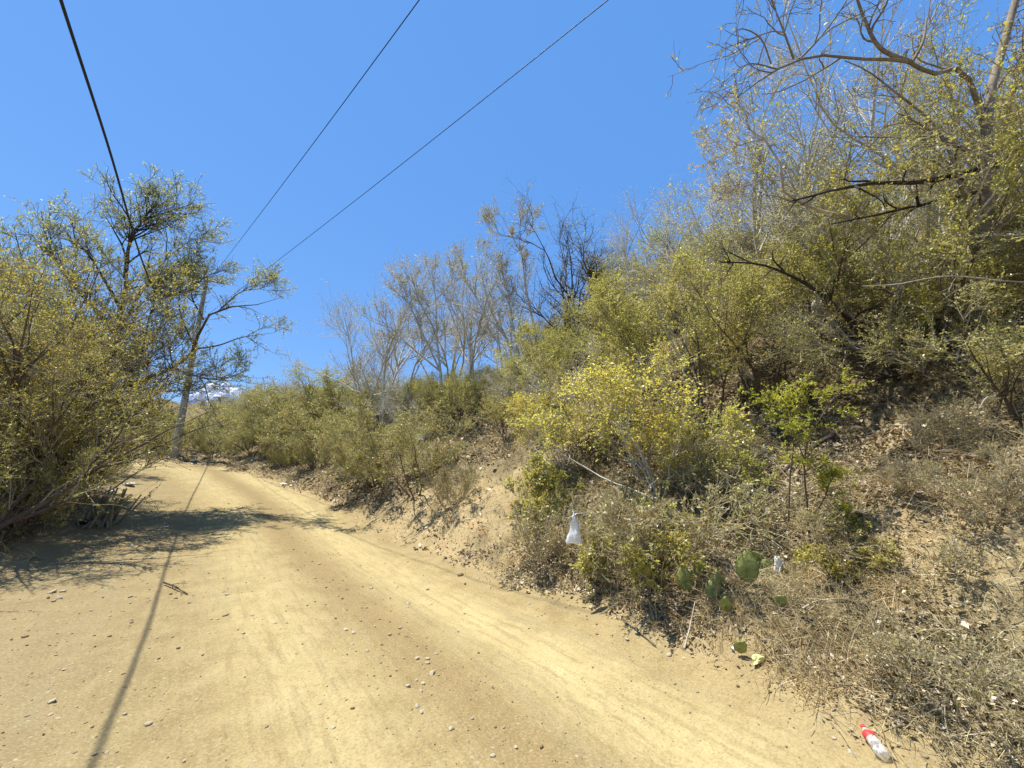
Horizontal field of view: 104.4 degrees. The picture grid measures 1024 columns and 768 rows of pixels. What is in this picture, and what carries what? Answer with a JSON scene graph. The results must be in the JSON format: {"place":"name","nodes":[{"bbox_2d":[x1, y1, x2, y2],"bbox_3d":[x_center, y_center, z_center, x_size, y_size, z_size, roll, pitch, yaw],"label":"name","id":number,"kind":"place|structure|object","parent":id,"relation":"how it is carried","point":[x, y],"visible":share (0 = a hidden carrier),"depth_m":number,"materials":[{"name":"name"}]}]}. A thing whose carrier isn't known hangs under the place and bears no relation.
{"place":"outdoors","nodes":[
{"label":"outdoors","id":0,"kind":"place"},
{"bbox_2d":[0,467,136,573],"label":"roadside ground","id":1,"kind":"structure","parent":0,"point":[26,543],"depth_m":7.87,"materials":[{"name":"beige soil"}]},
{"bbox_2d":[0,458,104,535],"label":"thorn shrub","id":2,"kind":"object","parent":1,"relation":"on","point":[46,514],"visible":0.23,"depth_m":7.71,"materials":[{"name":"brown plant"}]},
{"bbox_2d":[0,441,108,543],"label":"thorn shrub","id":3,"kind":"object","parent":1,"relation":"on","point":[44,480],"visible":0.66,"depth_m":6.81,"materials":[{"name":"green plant"}]},
{"bbox_2d":[0,193,118,489],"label":"green tree","id":4,"kind":"object","parent":1,"relation":"on","point":[43,227],"visible":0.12,"depth_m":10.49,"materials":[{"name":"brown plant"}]},
{"bbox_2d":[0,287,166,540],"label":"golden tree","id":5,"kind":"object","parent":1,"relation":"on","point":[44,380],"visible":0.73,"depth_m":7.07,"materials":[{"name":"green plant"}]},
{"bbox_2d":[0,238,211,529],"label":"golden tree","id":6,"kind":"object","parent":1,"relation":"on","point":[37,509],"visible":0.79,"depth_m":7.10,"materials":[{"name":"green plant"}]},
{"bbox_2d":[75,486,145,528],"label":"stalk clump","id":7,"kind":"object","parent":1,"relation":"on","point":[107,519],"visible":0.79,"depth_m":8.78,"materials":[{"name":"brown plant"}]},
{"bbox_2d":[0,262,225,510],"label":"golden tree","id":8,"kind":"object","parent":1,"relation":"on","point":[152,390],"visible":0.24,"depth_m":9.21,"materials":[{"name":"green plant"}]},
{"bbox_2d":[0,193,234,502],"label":"golden tree","id":9,"kind":"object","parent":1,"relation":"on","point":[127,296],"visible":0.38,"depth_m":9.65,"materials":[{"name":"green plant"}]},
{"bbox_2d":[0,161,238,495],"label":"tall acacia","id":10,"kind":"object","parent":1,"relation":"on","point":[151,190],"visible":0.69,"depth_m":11.64,"materials":[{"name":"green plant"}]},
{"bbox_2d":[0,235,238,526],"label":"golden tree","id":11,"kind":"object","parent":1,"relation":"on","point":[18,354],"visible":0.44,"depth_m":7.49,"materials":[{"name":"green plant"}]},
{"bbox_2d":[3,232,299,509],"bbox_3d":[-9.415,-0.340,11.265,3.676,8.479,5.699,-10,-16,37],"label":"arching acacia","id":12,"kind":"object","parent":1,"relation":"on","point":[200,278],"visible":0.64,"depth_m":11.95,"materials":[{"name":"green plant"}]},
{"bbox_2d":[59,0,190,347],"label":"thick cable","id":13,"kind":"object","parent":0,"point":[86,80],"visible":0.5,"depth_m":4.99,"materials":[{"name":"black rubber"}]},
{"bbox_2d":[188,382,241,405],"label":"cloud","id":14,"kind":"structure","parent":0,"point":[214,393],"depth_m":2567.70,"materials":[{"name":"white"}]},
{"bbox_2d":[0,460,967,767],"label":"dirt road","id":15,"kind":"structure","parent":0,"point":[220,520],"depth_m":3.38,"materials":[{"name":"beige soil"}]},
{"bbox_2d":[0,0,1023,403],"label":"sky","id":16,"kind":"structure","parent":0,"point":[233,93],"materials":[{"name":"blue"}]},
{"bbox_2d":[476,343,564,414],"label":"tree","id":17,"kind":"object","parent":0,"point":[492,381],"visible":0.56,"depth_m":13.28,"materials":[{"name":"green plant"}]},
{"bbox_2d":[83,203,1023,767],"bbox_3d":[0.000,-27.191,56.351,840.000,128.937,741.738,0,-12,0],"label":"hillside ground","id":18,"kind":"structure","parent":0,"point":[477,503],"depth_m":4.80,"materials":[{"name":"beige soil"}]},
{"bbox_2d":[170,279,222,458],"bbox_3d":[-17.510,-0.989,21.633,1.502,10.684,0.366,11,-16,-40],"label":"utility pole","id":19,"kind":"object","parent":18,"relation":"on","point":[183,398],"visible":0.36,"depth_m":21.08,"materials":[{"name":"wood"}]},
{"bbox_2d":[210,0,607,312],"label":"power wire","id":20,"kind":"object","parent":19,"relation":"attached to","point":[451,124],"visible":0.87,"depth_m":8.51,"materials":[{"name":"black rubber"}]},
{"bbox_2d":[185,428,237,457],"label":"thorn shrub","id":21,"kind":"object","parent":18,"relation":"on","point":[201,445],"visible":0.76,"depth_m":20.93,"materials":[{"name":"green plant"}]},
{"bbox_2d":[182,385,299,451],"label":"thorn shrub","id":22,"kind":"object","parent":18,"relation":"on","point":[259,399],"visible":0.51,"depth_m":22.48,"materials":[{"name":"green plant"}]},
{"bbox_2d":[208,417,290,460],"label":"thorn shrub","id":23,"kind":"object","parent":18,"relation":"on","point":[245,438],"visible":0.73,"depth_m":20.57,"materials":[{"name":"green plant"}]},
{"bbox_2d":[222,406,308,451],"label":"thorn shrub","id":24,"kind":"object","parent":18,"relation":"on","point":[247,424],"visible":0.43,"depth_m":21.09,"materials":[{"name":"green plant"}]},
{"bbox_2d":[230,372,346,435],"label":"thorn shrub","id":25,"kind":"object","parent":18,"relation":"on","point":[267,413],"visible":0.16,"depth_m":24.18,"materials":[{"name":"green plant"}]},
{"bbox_2d":[253,380,348,437],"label":"thorn shrub","id":26,"kind":"object","parent":18,"relation":"on","point":[277,396],"visible":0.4,"depth_m":21.68,"materials":[{"name":"green plant"}]},
{"bbox_2d":[244,400,378,465],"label":"thorn shrub","id":27,"kind":"object","parent":18,"relation":"on","point":[279,441],"visible":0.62,"depth_m":18.44,"materials":[{"name":"green plant"}]},
{"bbox_2d":[286,433,346,470],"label":"thorn shrub","id":28,"kind":"object","parent":18,"relation":"on","point":[308,459],"visible":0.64,"depth_m":17.57,"materials":[{"name":"green plant"}]},
{"bbox_2d":[279,355,370,434],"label":"scrub tree","id":29,"kind":"object","parent":18,"relation":"on","point":[329,383],"visible":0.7,"depth_m":22.25,"materials":[{"name":"green plant"}]},
{"bbox_2d":[284,370,404,432],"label":"thorn shrub","id":30,"kind":"object","parent":18,"relation":"on","point":[370,382],"visible":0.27,"depth_m":21.39,"materials":[{"name":"green plant"}]},
{"bbox_2d":[287,278,411,443],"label":"bare tree","id":31,"kind":"object","parent":18,"relation":"on","point":[353,367],"visible":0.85,"depth_m":19.18,"materials":[{"name":"grey plant"}]},
{"bbox_2d":[333,448,396,489],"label":"thorn shrub","id":32,"kind":"object","parent":18,"relation":"on","point":[358,466],"visible":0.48,"depth_m":12.86,"materials":[{"name":"green plant"}]},
{"bbox_2d":[304,392,444,490],"bbox_3d":[-4.118,2.168,13.747,3.992,3.247,5.038,-10,-14,36],"label":"thorn shrub","id":33,"kind":"object","parent":18,"relation":"on","point":[368,422],"visible":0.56,"depth_m":12.76,"materials":[{"name":"green plant"}]},
{"bbox_2d":[309,395,483,498],"bbox_3d":[-3.210,1.787,11.085,4.642,2.972,4.312,-2,-13,9],"label":"thorn shrub","id":34,"kind":"object","parent":18,"relation":"on","point":[413,457],"visible":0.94,"depth_m":10.97,"materials":[{"name":"green plant"}]},
{"bbox_2d":[343,236,469,427],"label":"bare tree","id":35,"kind":"object","parent":18,"relation":"on","point":[402,281],"visible":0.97,"depth_m":17.26,"materials":[{"name":"grey plant"}]},
{"bbox_2d":[346,248,481,430],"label":"bare tree","id":36,"kind":"object","parent":18,"relation":"on","point":[397,364],"visible":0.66,"depth_m":18.67,"materials":[{"name":"grey plant"}]},
{"bbox_2d":[402,367,457,426],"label":"scrub tree","id":37,"kind":"object","parent":18,"relation":"on","point":[428,379],"visible":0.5,"depth_m":17.49,"materials":[{"name":"green plant"}]},
{"bbox_2d":[414,454,486,515],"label":"twiggy bush","id":38,"kind":"object","parent":18,"relation":"on","point":[444,479],"visible":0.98,"depth_m":9.05,"materials":[{"name":"brown plant"}]},
{"bbox_2d":[402,253,501,398],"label":"bare tree","id":39,"kind":"object","parent":18,"relation":"on","point":[454,331],"visible":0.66,"depth_m":18.54,"materials":[{"name":"grey plant"}]},
{"bbox_2d":[410,360,503,435],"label":"scrub tree","id":40,"kind":"object","parent":18,"relation":"on","point":[458,390],"visible":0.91,"depth_m":15.23,"materials":[{"name":"green plant"}]},
{"bbox_2d":[429,233,526,394],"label":"bare tree","id":41,"kind":"object","parent":18,"relation":"on","point":[506,285],"visible":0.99,"depth_m":16.14,"materials":[{"name":"grey plant"}]},
{"bbox_2d":[457,354,538,416],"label":"scrub tree","id":42,"kind":"object","parent":18,"relation":"on","point":[483,389],"visible":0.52,"depth_m":16.74,"materials":[{"name":"green plant"}]},
{"bbox_2d":[431,231,574,411],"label":"bare tree","id":43,"kind":"object","parent":18,"relation":"on","point":[471,350],"visible":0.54,"depth_m":18.82,"materials":[{"name":"grey plant"}]},
{"bbox_2d":[475,373,530,441],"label":"scrub tree","id":44,"kind":"object","parent":18,"relation":"on","point":[498,412],"visible":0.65,"depth_m":12.08,"materials":[{"name":"green plant"}]},
{"bbox_2d":[475,196,546,392],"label":"bare tree","id":45,"kind":"object","parent":18,"relation":"on","point":[525,256],"visible":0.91,"depth_m":17.23,"materials":[{"name":"grey plant"}]},
{"bbox_2d":[446,240,585,390],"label":"bare tree","id":46,"kind":"object","parent":18,"relation":"on","point":[499,348],"visible":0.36,"depth_m":20.66,"materials":[{"name":"grey plant"}]},
{"bbox_2d":[494,326,583,398],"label":"scrub tree","id":47,"kind":"object","parent":18,"relation":"on","point":[565,339],"visible":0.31,"depth_m":14.40,"materials":[{"name":"green plant"}]},
{"bbox_2d":[495,449,584,534],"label":"bush","id":48,"kind":"object","parent":18,"relation":"on","point":[550,478],"visible":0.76,"depth_m":7.23,"materials":[{"name":"green plant"}]},
{"bbox_2d":[491,370,596,470],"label":"yellow shrub","id":49,"kind":"object","parent":18,"relation":"on","point":[558,433],"visible":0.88,"depth_m":8.54,"materials":[{"name":"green plant"}]},
{"bbox_2d":[492,491,604,569],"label":"twiggy bush","id":50,"kind":"object","parent":18,"relation":"on","point":[542,541],"visible":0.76,"depth_m":5.86,"materials":[{"name":"brown plant"}]},
{"bbox_2d":[512,319,587,406],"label":"scrub tree","id":51,"kind":"object","parent":18,"relation":"on","point":[556,349],"visible":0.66,"depth_m":12.90,"materials":[{"name":"green plant"}]},
{"bbox_2d":[483,175,630,371],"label":"dark bare tree","id":52,"kind":"object","parent":18,"relation":"on","point":[562,285],"visible":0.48,"depth_m":15.38,"materials":[{"name":"brown plant"}]},
{"bbox_2d":[489,314,645,443],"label":"scrub tree","id":53,"kind":"object","parent":18,"relation":"on","point":[511,362],"visible":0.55,"depth_m":9.21,"materials":[{"name":"green plant"}]},
{"bbox_2d":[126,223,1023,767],"bbox_3d":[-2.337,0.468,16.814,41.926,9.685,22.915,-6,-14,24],"label":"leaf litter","id":54,"kind":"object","parent":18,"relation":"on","point":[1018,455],"visible":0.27,"depth_m":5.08,"materials":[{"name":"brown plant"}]},
{"bbox_2d":[514,312,659,439],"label":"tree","id":55,"kind":"object","parent":18,"relation":"on","point":[549,387],"visible":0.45,"depth_m":9.68,"materials":[{"name":"green plant"}]},
{"bbox_2d":[545,505,634,571],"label":"twiggy bush","id":56,"kind":"object","parent":18,"relation":"on","point":[572,546],"visible":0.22,"depth_m":5.41,"materials":[{"name":"brown plant"}]},
{"bbox_2d":[557,270,645,363],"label":"scrub tree","id":57,"kind":"object","parent":18,"relation":"on","point":[597,317],"visible":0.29,"depth_m":12.00,"materials":[{"name":"green plant"}]},
{"bbox_2d":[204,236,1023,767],"bbox_3d":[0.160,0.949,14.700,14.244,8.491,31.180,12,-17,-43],"label":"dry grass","id":58,"kind":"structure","parent":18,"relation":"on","point":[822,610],"depth_m":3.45,"materials":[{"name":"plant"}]},
{"bbox_2d":[551,271,683,373],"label":"thorn shrub","id":59,"kind":"object","parent":18,"relation":"on","point":[568,309],"visible":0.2,"depth_m":13.84,"materials":[{"name":"green plant"}]},
{"bbox_2d":[569,493,678,585],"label":"twiggy bush","id":60,"kind":"object","parent":18,"relation":"on","point":[650,516],"visible":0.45,"depth_m":4.63,"materials":[{"name":"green plant"}]},
{"bbox_2d":[514,317,754,499],"bbox_3d":[1.997,0.580,6.561,3.352,2.794,3.531,4,-13,-17],"label":"yellow shrub","id":61,"kind":"object","parent":18,"relation":"on","point":[616,407],"visible":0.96,"depth_m":6.14,"materials":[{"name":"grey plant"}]},
{"bbox_2d":[554,187,718,346],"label":"dark bare tree","id":62,"kind":"object","parent":18,"relation":"on","point":[589,263],"visible":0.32,"depth_m":14.88,"materials":[{"name":"brown plant"}]},
{"bbox_2d":[257,244,1023,767],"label":"twig debris","id":63,"kind":"object","parent":18,"relation":"on","point":[799,544],"visible":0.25,"depth_m":3.79,"materials":[{"name":"brown wood"}]},
{"bbox_2d":[568,492,716,599],"bbox_3d":[1.510,1.945,4.654,1.534,1.278,1.600,2,-13,-8],"label":"bush","id":64,"kind":"object","parent":18,"relation":"on","point":[640,570],"visible":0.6,"depth_m":4.54,"materials":[{"name":"green plant"}]},
{"bbox_2d":[578,236,725,361],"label":"scrub tree","id":65,"kind":"object","parent":18,"relation":"on","point":[607,274],"visible":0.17,"depth_m":13.92,"materials":[{"name":"green plant"}]},
{"bbox_2d":[597,182,715,339],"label":"green tree","id":66,"kind":"object","parent":18,"relation":"on","point":[656,235],"visible":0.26,"depth_m":14.35,"materials":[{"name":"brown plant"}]},
{"bbox_2d":[587,204,779,371],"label":"bare tree","id":67,"kind":"object","parent":18,"relation":"on","point":[636,276],"visible":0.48,"depth_m":10.10,"materials":[{"name":"grey plant"}]},
{"bbox_2d":[576,454,794,580],"bbox_3d":[2.174,1.662,5.294,2.664,1.433,3.621,-12,-7,31],"label":"twiggy bush","id":68,"kind":"object","parent":18,"relation":"on","point":[707,516],"visible":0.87,"depth_m":4.42,"materials":[{"name":"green plant"}]},
{"bbox_2d":[608,182,779,316],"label":"airy tree","id":69,"kind":"object","parent":18,"relation":"on","point":[675,247],"visible":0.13,"depth_m":14.41,"materials":[{"name":"green plant"}]},
{"bbox_2d":[575,253,820,442],"bbox_3d":[3.465,-0.638,7.844,4.350,3.859,2.988,-13,-2,-2],"label":"scrub tree","id":70,"kind":"object","parent":18,"relation":"on","point":[623,327],"visible":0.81,"depth_m":7.37,"materials":[{"name":"green plant"}]},
{"bbox_2d":[636,391,780,497],"bbox_3d":[2.978,0.935,5.824,2.213,1.595,1.761,-3,-13,13],"label":"yellow shrub","id":71,"kind":"object","parent":18,"relation":"on","point":[723,457],"visible":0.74,"depth_m":5.74,"materials":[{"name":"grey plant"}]},
{"bbox_2d":[593,141,834,322],"bbox_3d":[5.441,-4.357,11.141,6.027,6.003,4.665,-2,-11,1],"label":"bare tree","id":72,"kind":"object","parent":18,"relation":"on","point":[717,215],"visible":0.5,"depth_m":11.53,"materials":[{"name":"grey plant"}]},
{"bbox_2d":[658,408,769,503],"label":"twiggy bush","id":73,"kind":"object","parent":18,"relation":"on","point":[745,447],"visible":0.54,"depth_m":5.71,"materials":[{"name":"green plant"}]},
{"bbox_2d":[676,549,786,611],"bbox_3d":[2.231,1.842,3.808,0.965,0.530,0.913,0,-12,0],"label":"prickly pear","id":74,"kind":"object","parent":18,"relation":"on","point":[749,565],"visible":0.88,"depth_m":3.81,"materials":[{"name":"green plant"}]},
{"bbox_2d":[665,213,809,275],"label":"airy tree","id":75,"kind":"object","parent":18,"relation":"on","point":[751,242],"visible":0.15,"depth_m":10.82,"materials":[{"name":"green plant"}]},
{"bbox_2d":[645,236,832,411],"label":"scrub tree","id":76,"kind":"object","parent":18,"relation":"on","point":[726,296],"visible":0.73,"depth_m":7.23,"materials":[{"name":"green plant"}]},
{"bbox_2d":[651,127,887,324],"bbox_3d":[6.453,-3.476,10.386,5.760,4.846,5.559,-3,-13,13],"label":"airy tree","id":77,"kind":"object","parent":18,"relation":"on","point":[715,248],"visible":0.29,"depth_m":9.29,"materials":[{"name":"green plant"}]},
{"bbox_2d":[696,86,898,335],"bbox_3d":[6.948,-3.660,9.470,4.242,5.653,4.192,1,-13,-3],"label":"airy tree","id":78,"kind":"object","parent":18,"relation":"on","point":[818,308],"visible":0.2,"depth_m":8.81,"materials":[{"name":"green plant"}]},
{"bbox_2d":[687,83,919,375],"bbox_3d":[4.531,-2.306,6.190,4.375,4.501,1.816,5,-13,-20],"label":"curved tree","id":79,"kind":"object","parent":18,"relation":"on","point":[807,206],"visible":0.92,"depth_m":5.95,"materials":[{"name":"brown plant"}]},
{"bbox_2d":[711,240,900,382],"bbox_3d":[4.740,-1.227,6.705,2.953,2.584,1.493,-2,-13,8],"label":"leaning trunk","id":80,"kind":"object","parent":18,"relation":"on","point":[889,370],"visible":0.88,"depth_m":6.63,"materials":[{"name":"brown plant"}]},
{"bbox_2d":[738,365,874,544],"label":"sapling","id":81,"kind":"object","parent":18,"relation":"on","point":[831,475],"visible":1,"depth_m":3.95,"materials":[{"name":"green plant"}]},
{"bbox_2d":[700,0,930,344],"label":"bare tree","id":82,"kind":"object","parent":18,"relation":"on","point":[797,172],"visible":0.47,"depth_m":8.25,"materials":[{"name":"grey plant"}]},
{"bbox_2d":[798,497,871,542],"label":"seedling","id":83,"kind":"object","parent":18,"relation":"on","point":[846,507],"visible":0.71,"depth_m":3.71,"materials":[{"name":"green plant"}]},
{"bbox_2d":[722,126,961,355],"bbox_3d":[6.115,-2.641,7.909,3.663,4.460,5.247,-9,-14,34],"label":"scrub tree","id":84,"kind":"object","parent":18,"relation":"on","point":[820,241],"visible":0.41,"depth_m":6.82,"materials":[{"name":"green plant"}]},
{"bbox_2d":[666,0,1023,362],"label":"tree","id":85,"kind":"object","parent":18,"relation":"on","point":[985,194],"visible":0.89,"depth_m":5.29,"materials":[{"name":"brown plant"}]},
{"bbox_2d":[667,4,1023,326],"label":"airy tree","id":86,"kind":"object","parent":18,"relation":"on","point":[1002,115],"visible":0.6,"depth_m":5.76,"materials":[{"name":"green plant"}]},
{"bbox_2d":[760,146,1007,212],"bbox_3d":[5.882,-3.091,5.501,4.314,1.278,1.146,-1,-13,5],"label":"fallen branch","id":87,"kind":"object","parent":86,"relation":"hanging from","point":[910,182],"visible":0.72,"depth_m":5.68,"materials":[{"name":"black wood"}]},
{"bbox_2d":[791,515,903,582],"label":"bush","id":88,"kind":"object","parent":18,"relation":"on","point":[827,561],"visible":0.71,"depth_m":3.47,"materials":[{"name":"green plant"}]},
{"bbox_2d":[729,181,993,408],"bbox_3d":[5.820,-1.428,6.593,3.887,3.855,2.986,-3,-13,15],"label":"airy tree","id":89,"kind":"object","parent":18,"relation":"on","point":[829,312],"visible":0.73,"depth_m":6.21,"materials":[{"name":"green plant"}]},
{"bbox_2d":[744,0,1023,275],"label":"bare tree","id":90,"kind":"object","parent":18,"relation":"on","point":[860,111],"visible":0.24,"depth_m":7.87,"materials":[{"name":"grey plant"}]},
{"bbox_2d":[805,368,963,405],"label":"fallen branch","id":91,"kind":"object","parent":18,"relation":"on","point":[887,376],"visible":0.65,"depth_m":6.52,"materials":[{"name":"brown wood"}]},
{"bbox_2d":[780,488,989,575],"bbox_3d":[3.133,1.343,3.528,1.310,0.835,1.184,-9,-16,36],"label":"twiggy bush","id":92,"kind":"object","parent":18,"relation":"on","point":[849,547],"visible":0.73,"depth_m":3.41,"materials":[{"name":"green plant"}]},
{"bbox_2d":[754,108,1023,373],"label":"scrub tree","id":93,"kind":"object","parent":18,"relation":"on","point":[1016,153],"visible":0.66,"depth_m":5.49,"materials":[{"name":"green plant"}]},
{"bbox_2d":[867,451,958,493],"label":"twiggy bush","id":94,"kind":"object","parent":18,"relation":"on","point":[898,474],"visible":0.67,"depth_m":3.75,"materials":[{"name":"beige plant"}]},
{"bbox_2d":[810,162,1023,334],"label":"thorn shrub","id":95,"kind":"object","parent":18,"relation":"on","point":[1000,240],"visible":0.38,"depth_m":5.83,"materials":[{"name":"green plant"}]},
{"bbox_2d":[814,584,1023,759],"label":"twiggy bush","id":96,"kind":"object","parent":18,"relation":"on","point":[902,649],"visible":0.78,"depth_m":2.50,"materials":[{"name":"brown plant"}]},
{"bbox_2d":[816,0,1021,253],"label":"airy tree","id":97,"kind":"object","parent":18,"relation":"on","point":[928,50],"visible":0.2,"depth_m":7.00,"materials":[{"name":"green plant"}]},
{"bbox_2d":[846,214,1023,416],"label":"thorn shrub","id":98,"kind":"object","parent":18,"relation":"on","point":[1002,364],"visible":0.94,"depth_m":4.90,"materials":[{"name":"green plant"}]},
{"bbox_2d":[868,1,1023,239],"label":"airy tree","id":99,"kind":"object","parent":18,"relation":"on","point":[946,100],"visible":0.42,"depth_m":5.86,"materials":[{"name":"green plant"}]},
{"bbox_2d":[831,178,1020,224],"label":"fallen branch","id":100,"kind":"object","parent":99,"relation":"hanging from","point":[919,204],"visible":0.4,"depth_m":5.92,"materials":[{"name":"black wood"}]},
{"bbox_2d":[871,230,1023,359],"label":"bush","id":101,"kind":"object","parent":18,"relation":"on","point":[980,268],"visible":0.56,"depth_m":5.52,"materials":[{"name":"green plant"}]},
{"bbox_2d":[891,384,1004,448],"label":"twiggy bush","id":102,"kind":"object","parent":18,"relation":"on","point":[965,415],"visible":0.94,"depth_m":4.51,"materials":[{"name":"beige plant"}]},
{"bbox_2d":[882,435,1023,525],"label":"twiggy bush","id":103,"kind":"object","parent":18,"relation":"on","point":[1020,487],"visible":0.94,"depth_m":3.22,"materials":[{"name":"brown plant"}]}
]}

